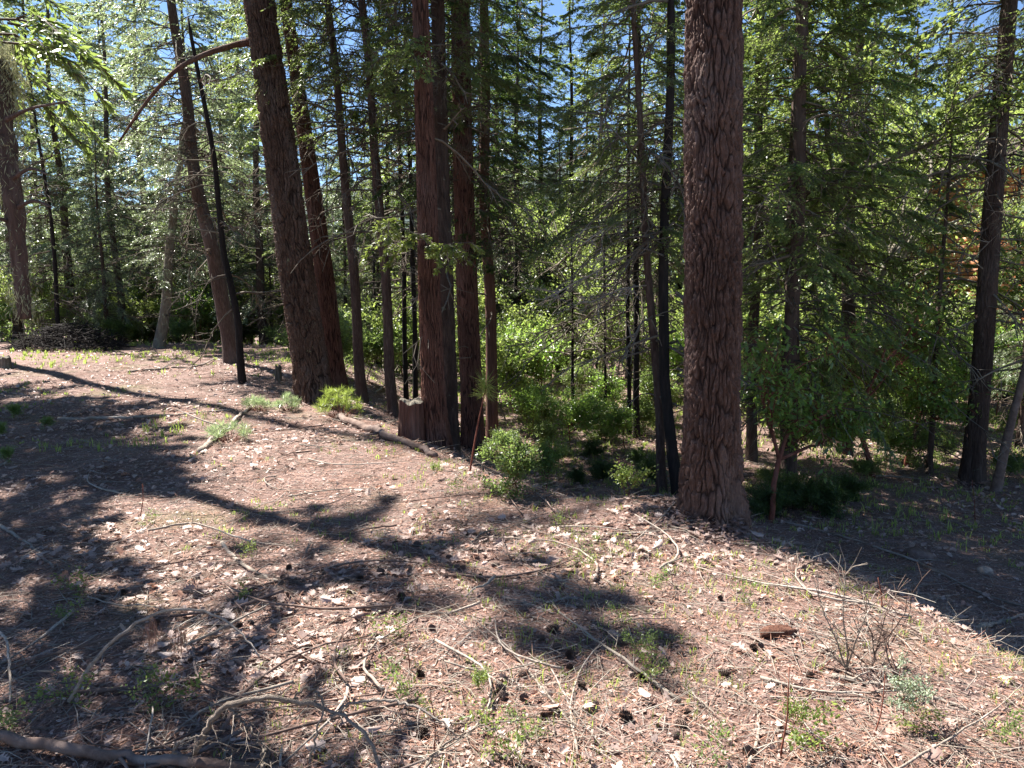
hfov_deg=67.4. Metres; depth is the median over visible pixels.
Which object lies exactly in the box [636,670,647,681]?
pine cone
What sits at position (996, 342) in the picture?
shrub
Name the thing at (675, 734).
pine cone
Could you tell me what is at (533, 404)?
shrub
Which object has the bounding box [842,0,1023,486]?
fir tree
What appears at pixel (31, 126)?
fir tree
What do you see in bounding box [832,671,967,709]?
fallen branch
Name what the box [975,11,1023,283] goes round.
fir tree
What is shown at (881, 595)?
bare stem
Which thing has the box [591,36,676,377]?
fir tree
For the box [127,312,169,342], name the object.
shrub
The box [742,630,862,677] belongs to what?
fallen branch
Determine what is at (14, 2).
fir tree
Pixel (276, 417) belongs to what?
twig
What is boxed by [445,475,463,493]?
seedling
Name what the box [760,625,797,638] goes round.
bark chunk
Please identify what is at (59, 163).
fir tree
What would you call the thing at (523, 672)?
pine cone
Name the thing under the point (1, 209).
fir tree
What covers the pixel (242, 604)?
twig
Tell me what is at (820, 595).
twig
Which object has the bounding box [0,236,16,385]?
fir tree
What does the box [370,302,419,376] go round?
shrub
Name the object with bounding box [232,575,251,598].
seedling
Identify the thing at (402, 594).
pine cone
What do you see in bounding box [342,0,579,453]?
cedar tree
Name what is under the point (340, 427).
twig
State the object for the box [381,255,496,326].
shrub
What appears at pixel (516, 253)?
fir tree
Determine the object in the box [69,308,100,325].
shrub
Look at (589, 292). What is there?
oak tree
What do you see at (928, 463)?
fir tree
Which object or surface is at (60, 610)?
seedling
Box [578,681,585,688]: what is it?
pine cone
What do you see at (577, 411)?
shrub
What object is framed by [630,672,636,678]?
pine cone
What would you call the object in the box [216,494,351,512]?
twig
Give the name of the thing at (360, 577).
pine cone
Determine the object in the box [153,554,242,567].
twig
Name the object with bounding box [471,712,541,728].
twig
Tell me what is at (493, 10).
fir tree
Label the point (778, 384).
madrone tree
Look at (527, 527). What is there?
fallen branch
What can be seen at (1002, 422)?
shrub
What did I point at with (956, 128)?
oak tree
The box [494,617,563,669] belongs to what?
twig
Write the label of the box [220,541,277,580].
fallen branch
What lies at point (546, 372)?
shrub
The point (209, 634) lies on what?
twig
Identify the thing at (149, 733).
twig
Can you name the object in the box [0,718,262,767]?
twig
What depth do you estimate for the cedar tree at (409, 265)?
24.62 m
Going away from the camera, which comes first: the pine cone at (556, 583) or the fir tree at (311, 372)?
the pine cone at (556, 583)
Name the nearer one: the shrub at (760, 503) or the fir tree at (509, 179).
the shrub at (760, 503)
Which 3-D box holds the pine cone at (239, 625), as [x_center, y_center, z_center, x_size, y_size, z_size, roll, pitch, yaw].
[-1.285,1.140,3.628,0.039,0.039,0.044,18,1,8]
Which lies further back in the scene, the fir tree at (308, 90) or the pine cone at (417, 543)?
the fir tree at (308, 90)
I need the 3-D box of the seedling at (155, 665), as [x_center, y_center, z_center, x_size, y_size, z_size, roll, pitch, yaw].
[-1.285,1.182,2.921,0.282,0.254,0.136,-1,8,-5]
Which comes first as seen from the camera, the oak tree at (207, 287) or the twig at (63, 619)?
the twig at (63, 619)
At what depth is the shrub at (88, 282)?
30.22 m
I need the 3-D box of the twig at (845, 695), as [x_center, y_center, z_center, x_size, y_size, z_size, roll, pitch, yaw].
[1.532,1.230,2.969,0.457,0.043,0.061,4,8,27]
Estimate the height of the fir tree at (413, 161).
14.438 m
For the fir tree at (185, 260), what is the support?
on the ground at (206, 376)
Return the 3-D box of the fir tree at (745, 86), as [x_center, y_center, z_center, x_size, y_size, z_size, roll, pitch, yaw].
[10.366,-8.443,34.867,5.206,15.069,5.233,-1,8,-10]
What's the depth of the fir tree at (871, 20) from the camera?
21.88 m
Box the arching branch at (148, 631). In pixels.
[67,608,259,702]
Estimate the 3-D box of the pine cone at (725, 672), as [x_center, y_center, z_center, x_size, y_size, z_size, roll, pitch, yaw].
[0.886,1.211,3.218,0.045,0.045,0.050,-3,7,-41]
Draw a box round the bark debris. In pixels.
[216,360,1011,546]
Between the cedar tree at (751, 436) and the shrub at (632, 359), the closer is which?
the cedar tree at (751, 436)
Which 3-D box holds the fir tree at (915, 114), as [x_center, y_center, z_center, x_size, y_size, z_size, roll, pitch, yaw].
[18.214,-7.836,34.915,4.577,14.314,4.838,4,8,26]
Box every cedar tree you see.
[202,52,272,344]
[209,0,363,391]
[332,0,534,452]
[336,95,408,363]
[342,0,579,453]
[361,0,557,453]
[387,0,594,441]
[395,202,418,372]
[517,0,767,493]
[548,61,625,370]
[553,14,655,377]
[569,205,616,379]
[641,0,941,490]
[646,0,863,466]
[879,19,953,286]
[950,37,996,181]
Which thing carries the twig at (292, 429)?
on the ground at (206, 376)
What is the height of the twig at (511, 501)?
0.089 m
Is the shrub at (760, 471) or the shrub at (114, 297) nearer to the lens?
the shrub at (760, 471)
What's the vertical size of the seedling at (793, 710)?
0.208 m
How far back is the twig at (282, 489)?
6.14 m
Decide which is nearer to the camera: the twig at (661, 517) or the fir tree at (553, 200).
the twig at (661, 517)
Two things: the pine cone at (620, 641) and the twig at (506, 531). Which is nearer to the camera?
the pine cone at (620, 641)
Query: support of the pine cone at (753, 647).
on the ground at (206, 376)
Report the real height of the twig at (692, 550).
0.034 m
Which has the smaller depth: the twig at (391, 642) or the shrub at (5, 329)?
the twig at (391, 642)
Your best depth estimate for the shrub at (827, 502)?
8.13 m
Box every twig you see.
[0,609,75,664]
[0,630,132,673]
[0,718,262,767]
[76,589,283,616]
[87,473,127,494]
[88,596,175,612]
[94,402,149,405]
[133,697,418,752]
[139,702,471,754]
[144,706,153,767]
[149,732,271,761]
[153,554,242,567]
[155,680,293,754]
[183,599,274,646]
[191,646,412,709]
[212,572,394,609]
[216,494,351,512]
[218,635,367,734]
[221,417,306,418]
[236,424,324,434]
[248,559,452,590]
[261,652,322,685]
[264,475,319,489]
[276,450,311,462]
[279,745,282,765]
[282,664,349,765]
[288,488,385,496]
[295,439,366,455]
[307,458,397,464]
[315,619,366,683]
[320,426,389,429]
[321,524,396,533]
[339,407,393,421]
[356,584,437,660]
[363,618,417,690]
[374,601,479,613]
[410,481,535,501]
[419,639,511,764]
[442,746,445,767]
[444,654,564,672]
[448,547,594,577]
[465,575,495,596]
[470,509,546,542]
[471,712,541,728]
[472,616,569,720]
[483,485,522,515]
[484,536,598,579]
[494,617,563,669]
[498,511,532,559]
[516,552,580,593]
[535,488,574,533]
[539,668,590,767]
[558,611,681,701]
[560,629,613,755]
[561,525,673,538]
[608,519,703,534]
[631,501,676,543]
[635,514,695,569]
[641,493,666,496]
[670,754,678,767]
[687,543,708,552]
[696,566,911,617]
[760,675,898,698]
[772,608,867,641]
[787,555,888,604]
[793,544,835,550]
[801,557,856,571]
[814,563,919,632]
[824,575,863,588]
[844,692,976,719]
[863,530,978,564]
[897,684,1023,767]
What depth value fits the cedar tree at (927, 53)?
22.80 m
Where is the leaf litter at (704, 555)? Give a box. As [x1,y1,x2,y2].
[0,341,1023,767]
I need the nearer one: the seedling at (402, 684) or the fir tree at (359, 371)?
the seedling at (402, 684)
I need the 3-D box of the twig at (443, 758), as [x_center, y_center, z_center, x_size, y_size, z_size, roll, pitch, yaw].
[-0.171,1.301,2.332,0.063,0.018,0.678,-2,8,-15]
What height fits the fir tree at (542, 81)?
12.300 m
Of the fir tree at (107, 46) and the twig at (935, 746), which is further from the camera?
the fir tree at (107, 46)
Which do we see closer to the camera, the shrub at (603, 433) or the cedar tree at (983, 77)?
the shrub at (603, 433)
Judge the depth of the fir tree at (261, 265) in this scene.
22.37 m
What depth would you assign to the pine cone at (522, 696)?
2.99 m
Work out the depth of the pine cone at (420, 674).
3.15 m
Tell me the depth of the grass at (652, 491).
7.51 m
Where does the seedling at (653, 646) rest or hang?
on the ground at (206, 376)
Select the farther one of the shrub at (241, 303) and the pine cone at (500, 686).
the shrub at (241, 303)
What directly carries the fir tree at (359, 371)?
on the ground at (206, 376)
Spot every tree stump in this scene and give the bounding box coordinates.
[0,355,12,368]
[275,365,281,382]
[398,397,425,442]
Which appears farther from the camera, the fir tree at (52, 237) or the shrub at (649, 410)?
the fir tree at (52, 237)
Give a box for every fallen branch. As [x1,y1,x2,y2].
[0,523,52,564]
[0,620,365,703]
[0,631,11,702]
[57,409,234,419]
[128,357,217,372]
[148,517,299,547]
[174,407,251,453]
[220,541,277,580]
[335,413,437,457]
[370,366,412,392]
[502,596,553,613]
[518,522,559,539]
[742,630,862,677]
[745,713,764,767]
[780,520,1023,606]
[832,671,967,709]
[976,613,1023,629]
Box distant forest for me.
[0,140,980,343]
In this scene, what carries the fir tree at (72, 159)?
on the ground at (206, 376)
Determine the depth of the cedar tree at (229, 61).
37.84 m
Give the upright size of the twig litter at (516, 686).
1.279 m
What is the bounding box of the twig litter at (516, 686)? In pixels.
[0,356,1023,767]
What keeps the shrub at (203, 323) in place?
on the ground at (206, 376)
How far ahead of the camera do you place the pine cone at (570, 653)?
3.32 m
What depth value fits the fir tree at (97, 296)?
21.05 m
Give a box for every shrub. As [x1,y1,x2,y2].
[0,258,66,334]
[0,272,16,311]
[0,301,15,341]
[0,321,12,337]
[0,420,7,433]
[0,444,17,463]
[3,401,29,419]
[20,292,75,324]
[25,295,50,334]
[37,266,100,340]
[37,415,55,429]
[53,255,138,299]
[62,258,144,339]
[66,320,101,333]
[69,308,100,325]
[85,307,129,340]
[92,240,174,338]
[93,317,136,338]
[108,274,160,342]
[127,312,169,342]
[128,308,147,343]
[136,304,171,324]
[153,284,219,340]
[166,331,184,342]
[168,316,198,342]
[170,290,230,343]
[172,247,277,342]
[172,305,217,340]
[198,285,250,341]
[236,259,280,344]
[241,316,274,343]
[261,323,284,345]
[263,327,284,345]
[268,303,285,327]
[273,305,370,362]
[338,306,351,326]
[341,266,480,389]
[344,320,418,379]
[369,301,420,374]
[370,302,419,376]
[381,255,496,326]
[455,288,543,420]
[456,345,485,386]
[473,424,546,500]
[479,299,532,336]
[479,303,532,335]
[480,318,557,413]
[481,320,574,401]
[484,279,569,380]
[489,428,521,442]
[498,379,561,438]
[506,260,595,331]
[506,382,546,406]
[517,228,641,377]
[524,435,574,490]
[531,390,560,429]
[532,419,556,447]
[535,332,598,379]
[542,386,614,448]
[550,442,575,461]
[551,344,591,370]
[557,399,593,423]
[558,359,593,399]
[567,463,588,484]
[574,278,682,377]
[576,433,608,456]
[579,304,658,372]
[581,450,625,480]
[582,365,626,411]
[584,400,614,439]
[596,395,641,448]
[597,425,618,438]
[611,303,683,368]
[615,283,683,359]
[616,351,650,375]
[626,395,654,435]
[626,444,648,462]
[631,365,682,426]
[633,451,655,481]
[641,325,684,393]
[657,250,832,354]
[658,276,683,334]
[669,273,775,335]
[669,287,779,387]
[740,397,810,428]
[742,277,874,362]
[743,470,805,517]
[754,466,780,482]
[760,250,857,311]
[761,460,825,512]
[782,256,952,382]
[788,544,935,682]
[797,469,849,520]
[823,463,879,502]
[827,380,864,399]
[828,562,930,688]
[846,455,888,478]
[856,236,1019,374]
[859,394,909,430]
[867,611,921,685]
[869,422,925,465]
[872,386,946,406]
[883,321,1012,406]
[891,354,968,423]
[897,417,945,467]
[927,284,1020,346]
[933,429,961,461]
[963,309,1023,415]
[967,323,1023,371]
[987,446,1023,479]
[988,357,1020,431]
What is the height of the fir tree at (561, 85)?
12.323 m
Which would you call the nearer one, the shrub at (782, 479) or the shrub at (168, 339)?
the shrub at (782, 479)
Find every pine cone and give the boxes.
[95,597,105,603]
[235,621,242,628]
[288,578,295,583]
[356,575,363,581]
[365,674,376,682]
[376,567,384,574]
[397,592,405,600]
[414,541,420,546]
[416,669,424,678]
[416,725,428,739]
[491,561,499,567]
[495,683,506,692]
[498,690,507,699]
[502,676,509,683]
[518,668,528,676]
[519,693,529,702]
[537,634,545,641]
[540,712,548,720]
[546,624,557,632]
[549,702,560,711]
[552,580,559,587]
[553,641,562,649]
[565,649,575,659]
[566,664,573,671]
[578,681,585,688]
[592,700,599,707]
[616,637,627,645]
[619,709,632,721]
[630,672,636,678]
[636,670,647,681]
[672,730,679,738]
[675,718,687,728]
[682,708,690,714]
[718,668,729,677]
[742,745,756,756]
[749,643,757,650]
[758,642,763,648]
[805,671,814,677]
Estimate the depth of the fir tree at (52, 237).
19.77 m
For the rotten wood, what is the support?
on the ground at (206, 376)
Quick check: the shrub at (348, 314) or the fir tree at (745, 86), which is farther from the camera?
the fir tree at (745, 86)
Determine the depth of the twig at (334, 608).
3.76 m
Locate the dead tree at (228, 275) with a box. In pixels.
[145,17,345,383]
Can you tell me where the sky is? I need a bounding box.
[0,0,1023,213]
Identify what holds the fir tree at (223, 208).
on the ground at (206, 376)
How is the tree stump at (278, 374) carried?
on the ground at (206, 376)
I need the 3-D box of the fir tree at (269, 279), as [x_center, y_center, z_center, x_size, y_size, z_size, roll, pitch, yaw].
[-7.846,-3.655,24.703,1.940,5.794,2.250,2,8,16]
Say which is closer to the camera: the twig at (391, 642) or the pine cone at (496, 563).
the twig at (391, 642)
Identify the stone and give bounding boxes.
[897,690,916,701]
[976,566,993,574]
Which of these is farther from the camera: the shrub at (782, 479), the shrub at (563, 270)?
the shrub at (563, 270)
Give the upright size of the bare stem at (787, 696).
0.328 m
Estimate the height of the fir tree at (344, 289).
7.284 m
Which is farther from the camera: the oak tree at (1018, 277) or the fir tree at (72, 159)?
the fir tree at (72, 159)
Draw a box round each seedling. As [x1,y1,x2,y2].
[0,675,54,732]
[28,665,103,707]
[50,565,99,599]
[50,596,88,623]
[111,660,162,713]
[136,661,210,708]
[139,505,160,525]
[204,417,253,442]
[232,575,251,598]
[238,537,257,557]
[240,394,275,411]
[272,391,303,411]
[312,385,363,417]
[362,610,411,641]
[374,654,431,706]
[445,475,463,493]
[459,696,534,758]
[468,660,492,697]
[469,364,499,471]
[500,700,552,740]
[549,510,567,526]
[566,547,599,568]
[573,529,602,554]
[604,599,635,623]
[617,622,655,650]
[629,645,663,681]
[639,625,670,667]
[648,562,674,589]
[677,711,735,767]
[728,574,760,604]
[773,685,822,736]
[781,696,847,752]
[881,645,936,715]
[892,700,950,739]
[979,700,1023,746]
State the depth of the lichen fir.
3.44 m
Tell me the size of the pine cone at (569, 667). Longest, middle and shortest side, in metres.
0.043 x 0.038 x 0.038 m
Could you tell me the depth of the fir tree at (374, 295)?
21.73 m
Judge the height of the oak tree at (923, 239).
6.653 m
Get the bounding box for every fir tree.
[0,0,31,12]
[0,0,106,340]
[0,0,107,338]
[0,0,110,333]
[0,0,161,337]
[0,63,50,340]
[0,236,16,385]
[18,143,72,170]
[24,0,204,342]
[26,77,89,284]
[27,10,141,299]
[47,0,162,338]
[55,0,188,342]
[58,111,152,335]
[70,0,284,364]
[89,0,275,342]
[100,67,265,348]
[118,0,335,405]
[137,139,185,341]
[149,0,351,344]
[151,162,231,341]
[160,105,230,336]
[169,17,276,333]
[181,0,276,344]
[190,59,273,343]
[206,0,444,403]
[224,1,374,327]
[232,66,336,348]
[235,0,510,417]
[238,178,283,344]
[255,100,348,338]
[302,100,381,306]
[316,85,398,365]
[324,144,376,358]
[326,2,417,357]
[333,1,503,398]
[337,166,401,366]
[345,4,476,399]
[347,72,401,364]
[355,115,416,361]
[359,7,450,357]
[370,9,505,323]
[447,14,480,329]
[448,2,533,325]
[451,0,557,324]
[473,0,572,378]
[475,64,536,298]
[477,0,618,377]
[482,1,545,325]
[496,0,631,372]
[498,193,657,425]
[509,221,682,409]
[517,125,590,379]
[522,102,575,378]
[536,0,685,439]
[541,0,794,495]
[546,126,588,313]
[555,1,679,434]
[589,108,634,368]
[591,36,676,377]
[601,0,966,477]
[610,7,684,324]
[618,5,685,379]
[645,9,768,310]
[675,0,752,533]
[741,0,1008,455]
[742,5,790,258]
[742,7,818,288]
[742,7,841,282]
[742,25,772,252]
[777,4,891,305]
[804,8,922,298]
[811,68,1023,474]
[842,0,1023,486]
[855,112,906,301]
[877,48,933,299]
[890,205,934,304]
[904,0,990,286]
[933,24,988,181]
[934,47,973,283]
[950,150,1023,446]
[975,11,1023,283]
[995,21,1023,402]
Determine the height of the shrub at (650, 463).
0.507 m
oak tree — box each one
[126,229,255,341]
[494,191,680,392]
[673,0,1023,388]
[744,97,1023,297]
[768,76,1023,400]
[908,131,1023,389]
[929,193,1023,404]
[938,248,1023,492]
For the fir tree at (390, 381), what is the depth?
10.31 m
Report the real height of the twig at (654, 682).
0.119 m
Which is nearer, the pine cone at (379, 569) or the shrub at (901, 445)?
the pine cone at (379, 569)
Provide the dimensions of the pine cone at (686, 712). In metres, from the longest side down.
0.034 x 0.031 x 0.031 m
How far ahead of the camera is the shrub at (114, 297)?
24.31 m
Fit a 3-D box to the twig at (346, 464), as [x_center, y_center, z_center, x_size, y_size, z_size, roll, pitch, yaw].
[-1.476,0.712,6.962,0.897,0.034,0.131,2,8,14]
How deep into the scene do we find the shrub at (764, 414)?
12.79 m
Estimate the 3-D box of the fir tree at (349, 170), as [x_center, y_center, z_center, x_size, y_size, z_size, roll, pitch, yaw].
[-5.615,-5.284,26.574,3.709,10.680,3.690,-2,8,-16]
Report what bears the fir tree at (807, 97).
on the ground at (206, 376)
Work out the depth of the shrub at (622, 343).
18.81 m
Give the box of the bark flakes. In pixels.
[0,348,1023,767]
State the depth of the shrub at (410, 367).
21.01 m
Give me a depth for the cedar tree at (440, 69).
8.86 m
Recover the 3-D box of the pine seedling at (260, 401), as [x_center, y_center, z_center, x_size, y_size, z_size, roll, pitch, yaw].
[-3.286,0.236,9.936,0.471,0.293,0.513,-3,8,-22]
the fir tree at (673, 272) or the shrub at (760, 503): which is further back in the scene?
the fir tree at (673, 272)
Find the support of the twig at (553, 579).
on the ground at (206, 376)
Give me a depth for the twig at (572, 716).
2.92 m
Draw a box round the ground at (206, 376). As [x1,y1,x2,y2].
[0,294,1023,767]
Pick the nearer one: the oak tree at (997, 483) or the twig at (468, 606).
the twig at (468, 606)
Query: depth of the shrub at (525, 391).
14.44 m
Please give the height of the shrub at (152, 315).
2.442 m
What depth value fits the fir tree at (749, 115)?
28.77 m
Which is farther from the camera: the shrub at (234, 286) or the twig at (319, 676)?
the shrub at (234, 286)
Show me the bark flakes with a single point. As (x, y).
(622, 724)
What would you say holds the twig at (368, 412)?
on the ground at (206, 376)
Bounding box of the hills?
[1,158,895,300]
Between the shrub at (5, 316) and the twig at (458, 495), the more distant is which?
the shrub at (5, 316)
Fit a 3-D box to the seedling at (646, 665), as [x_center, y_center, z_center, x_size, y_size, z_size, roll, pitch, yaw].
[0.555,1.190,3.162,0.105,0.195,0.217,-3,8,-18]
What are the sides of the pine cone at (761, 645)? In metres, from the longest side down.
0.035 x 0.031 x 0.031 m
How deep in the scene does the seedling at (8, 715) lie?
2.75 m
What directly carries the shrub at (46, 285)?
on the ground at (206, 376)
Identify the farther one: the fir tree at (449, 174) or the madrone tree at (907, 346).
the fir tree at (449, 174)
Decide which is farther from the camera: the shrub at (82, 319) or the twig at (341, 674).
the shrub at (82, 319)
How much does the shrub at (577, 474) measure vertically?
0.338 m
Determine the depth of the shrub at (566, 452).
10.15 m
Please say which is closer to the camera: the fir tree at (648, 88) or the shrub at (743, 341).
the shrub at (743, 341)
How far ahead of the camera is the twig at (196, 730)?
2.81 m
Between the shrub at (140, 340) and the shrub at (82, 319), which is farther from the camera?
the shrub at (140, 340)
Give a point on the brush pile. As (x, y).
(57, 340)
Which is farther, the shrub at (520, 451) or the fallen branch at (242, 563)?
the shrub at (520, 451)
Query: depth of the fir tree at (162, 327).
18.61 m
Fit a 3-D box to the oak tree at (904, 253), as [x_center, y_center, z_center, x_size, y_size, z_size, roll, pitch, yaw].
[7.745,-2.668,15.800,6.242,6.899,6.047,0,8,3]
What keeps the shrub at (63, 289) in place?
on the ground at (206, 376)
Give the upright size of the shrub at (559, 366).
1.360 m
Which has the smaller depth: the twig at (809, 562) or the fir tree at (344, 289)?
the twig at (809, 562)
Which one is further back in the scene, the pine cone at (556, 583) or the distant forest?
the distant forest
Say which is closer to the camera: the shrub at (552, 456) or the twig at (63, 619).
the twig at (63, 619)
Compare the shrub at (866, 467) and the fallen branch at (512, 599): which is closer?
the fallen branch at (512, 599)
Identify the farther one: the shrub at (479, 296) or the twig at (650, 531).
the shrub at (479, 296)
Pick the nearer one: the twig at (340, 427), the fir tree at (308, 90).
the twig at (340, 427)
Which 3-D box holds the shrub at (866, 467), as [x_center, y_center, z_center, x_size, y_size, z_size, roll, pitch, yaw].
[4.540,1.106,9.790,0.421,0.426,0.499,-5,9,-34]
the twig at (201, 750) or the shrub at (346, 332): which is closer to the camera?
the twig at (201, 750)
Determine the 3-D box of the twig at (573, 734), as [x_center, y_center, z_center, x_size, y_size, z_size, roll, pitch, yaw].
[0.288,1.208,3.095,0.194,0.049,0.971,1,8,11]
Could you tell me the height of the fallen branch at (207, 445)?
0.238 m
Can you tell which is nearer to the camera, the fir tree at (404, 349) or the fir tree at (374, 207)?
the fir tree at (404, 349)
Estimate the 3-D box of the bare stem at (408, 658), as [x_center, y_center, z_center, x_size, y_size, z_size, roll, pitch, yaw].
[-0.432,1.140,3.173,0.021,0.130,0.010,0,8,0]
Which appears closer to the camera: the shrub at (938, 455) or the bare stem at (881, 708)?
the bare stem at (881, 708)
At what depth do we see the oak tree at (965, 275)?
18.75 m
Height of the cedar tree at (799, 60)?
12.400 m
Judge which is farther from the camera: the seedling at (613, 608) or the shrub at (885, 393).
the shrub at (885, 393)
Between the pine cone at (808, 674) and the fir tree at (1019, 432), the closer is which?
the pine cone at (808, 674)
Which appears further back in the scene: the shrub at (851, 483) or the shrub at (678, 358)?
the shrub at (678, 358)
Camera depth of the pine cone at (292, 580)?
4.13 m
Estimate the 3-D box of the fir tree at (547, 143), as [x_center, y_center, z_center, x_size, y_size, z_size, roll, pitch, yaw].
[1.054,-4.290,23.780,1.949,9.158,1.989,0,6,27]
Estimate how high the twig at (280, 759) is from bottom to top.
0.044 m
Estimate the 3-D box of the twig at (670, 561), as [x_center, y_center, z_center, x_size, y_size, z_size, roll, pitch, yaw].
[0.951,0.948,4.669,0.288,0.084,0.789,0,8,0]
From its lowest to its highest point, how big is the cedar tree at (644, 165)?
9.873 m
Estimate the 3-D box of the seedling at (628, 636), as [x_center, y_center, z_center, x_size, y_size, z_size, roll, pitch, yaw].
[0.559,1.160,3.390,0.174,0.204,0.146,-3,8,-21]
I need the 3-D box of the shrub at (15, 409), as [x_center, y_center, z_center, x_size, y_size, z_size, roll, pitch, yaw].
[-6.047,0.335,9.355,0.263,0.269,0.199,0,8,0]
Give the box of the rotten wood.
[902,547,936,560]
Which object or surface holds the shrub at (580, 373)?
on the ground at (206, 376)
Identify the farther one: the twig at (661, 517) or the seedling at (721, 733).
the twig at (661, 517)
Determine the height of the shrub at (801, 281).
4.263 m
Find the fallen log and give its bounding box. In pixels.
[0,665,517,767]
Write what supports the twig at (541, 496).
on the ground at (206, 376)
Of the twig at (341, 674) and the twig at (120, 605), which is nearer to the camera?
the twig at (341, 674)
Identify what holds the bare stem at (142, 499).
on the ground at (206, 376)
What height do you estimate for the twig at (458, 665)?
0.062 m
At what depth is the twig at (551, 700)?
3.15 m
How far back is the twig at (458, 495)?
5.78 m
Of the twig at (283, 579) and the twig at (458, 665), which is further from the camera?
the twig at (283, 579)
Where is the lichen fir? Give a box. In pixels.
[0,0,139,341]
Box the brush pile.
[0,318,135,352]
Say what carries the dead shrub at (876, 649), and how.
on the ground at (206, 376)
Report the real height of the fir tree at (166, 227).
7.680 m
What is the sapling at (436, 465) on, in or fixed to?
on the ground at (206, 376)
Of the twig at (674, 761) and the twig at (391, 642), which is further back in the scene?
the twig at (391, 642)
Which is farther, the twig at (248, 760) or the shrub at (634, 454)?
the shrub at (634, 454)
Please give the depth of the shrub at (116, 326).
21.10 m
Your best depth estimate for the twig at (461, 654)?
3.08 m
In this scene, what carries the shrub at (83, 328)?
on the ground at (206, 376)
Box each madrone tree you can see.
[740,269,979,477]
[740,309,896,522]
[841,319,998,466]
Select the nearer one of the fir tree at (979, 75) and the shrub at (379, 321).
the shrub at (379, 321)
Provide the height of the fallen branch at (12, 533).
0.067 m
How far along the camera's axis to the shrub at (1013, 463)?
9.77 m
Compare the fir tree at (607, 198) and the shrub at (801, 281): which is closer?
the shrub at (801, 281)
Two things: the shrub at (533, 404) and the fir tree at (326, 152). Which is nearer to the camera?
the shrub at (533, 404)
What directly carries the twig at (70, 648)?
on the ground at (206, 376)
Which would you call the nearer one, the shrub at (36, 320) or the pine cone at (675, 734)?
the pine cone at (675, 734)
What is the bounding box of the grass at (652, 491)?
[0,337,1023,767]
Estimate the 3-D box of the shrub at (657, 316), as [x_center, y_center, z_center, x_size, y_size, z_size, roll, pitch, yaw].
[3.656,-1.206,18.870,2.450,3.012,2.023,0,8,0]
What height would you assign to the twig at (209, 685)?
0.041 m
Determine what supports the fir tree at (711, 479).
on the ground at (206, 376)
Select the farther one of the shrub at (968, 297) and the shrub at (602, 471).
the shrub at (968, 297)
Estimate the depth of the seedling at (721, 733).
2.60 m
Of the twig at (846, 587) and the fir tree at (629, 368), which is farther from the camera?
the fir tree at (629, 368)
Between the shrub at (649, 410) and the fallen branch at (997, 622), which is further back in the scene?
the shrub at (649, 410)
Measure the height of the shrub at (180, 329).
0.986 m
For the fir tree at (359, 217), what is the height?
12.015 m
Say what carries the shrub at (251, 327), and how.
on the ground at (206, 376)
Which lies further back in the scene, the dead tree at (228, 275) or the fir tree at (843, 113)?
the fir tree at (843, 113)
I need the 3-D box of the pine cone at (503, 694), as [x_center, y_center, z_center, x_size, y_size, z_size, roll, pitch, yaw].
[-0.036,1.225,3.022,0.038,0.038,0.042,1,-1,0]
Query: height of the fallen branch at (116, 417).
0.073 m
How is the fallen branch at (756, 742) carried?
on the ground at (206, 376)
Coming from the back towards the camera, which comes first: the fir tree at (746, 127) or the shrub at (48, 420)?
the fir tree at (746, 127)
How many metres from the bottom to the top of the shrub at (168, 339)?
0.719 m
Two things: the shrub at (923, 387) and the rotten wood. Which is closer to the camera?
the rotten wood
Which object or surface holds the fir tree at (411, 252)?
on the ground at (206, 376)
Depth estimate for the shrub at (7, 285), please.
21.80 m
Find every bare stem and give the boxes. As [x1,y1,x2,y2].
[140,484,144,515]
[405,645,409,674]
[430,697,436,751]
[780,667,789,756]
[874,676,886,736]
[878,578,890,610]
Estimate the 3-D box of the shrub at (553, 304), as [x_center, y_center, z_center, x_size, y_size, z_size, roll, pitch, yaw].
[2.035,-2.002,20.558,3.017,4.493,3.654,-3,8,-24]
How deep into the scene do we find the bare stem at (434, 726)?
2.62 m
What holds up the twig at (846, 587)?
on the ground at (206, 376)
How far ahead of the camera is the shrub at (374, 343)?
14.65 m
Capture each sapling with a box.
[430,458,442,476]
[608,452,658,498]
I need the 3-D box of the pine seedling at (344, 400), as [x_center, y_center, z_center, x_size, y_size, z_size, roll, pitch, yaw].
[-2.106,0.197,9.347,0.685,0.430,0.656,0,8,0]
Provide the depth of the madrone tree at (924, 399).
9.79 m
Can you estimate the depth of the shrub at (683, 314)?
17.56 m
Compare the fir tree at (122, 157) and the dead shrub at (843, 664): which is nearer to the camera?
the dead shrub at (843, 664)
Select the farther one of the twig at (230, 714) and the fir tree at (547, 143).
the fir tree at (547, 143)
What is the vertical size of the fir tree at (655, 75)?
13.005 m
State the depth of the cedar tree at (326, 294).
11.77 m
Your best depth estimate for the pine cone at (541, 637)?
3.47 m
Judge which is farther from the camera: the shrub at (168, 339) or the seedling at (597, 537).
the shrub at (168, 339)
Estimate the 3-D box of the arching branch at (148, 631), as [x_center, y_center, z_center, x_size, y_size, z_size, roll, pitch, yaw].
[-1.329,1.035,2.972,0.716,0.312,0.136,-1,8,-6]
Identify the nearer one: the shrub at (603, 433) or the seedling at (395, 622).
the seedling at (395, 622)
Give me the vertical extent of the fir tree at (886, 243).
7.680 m

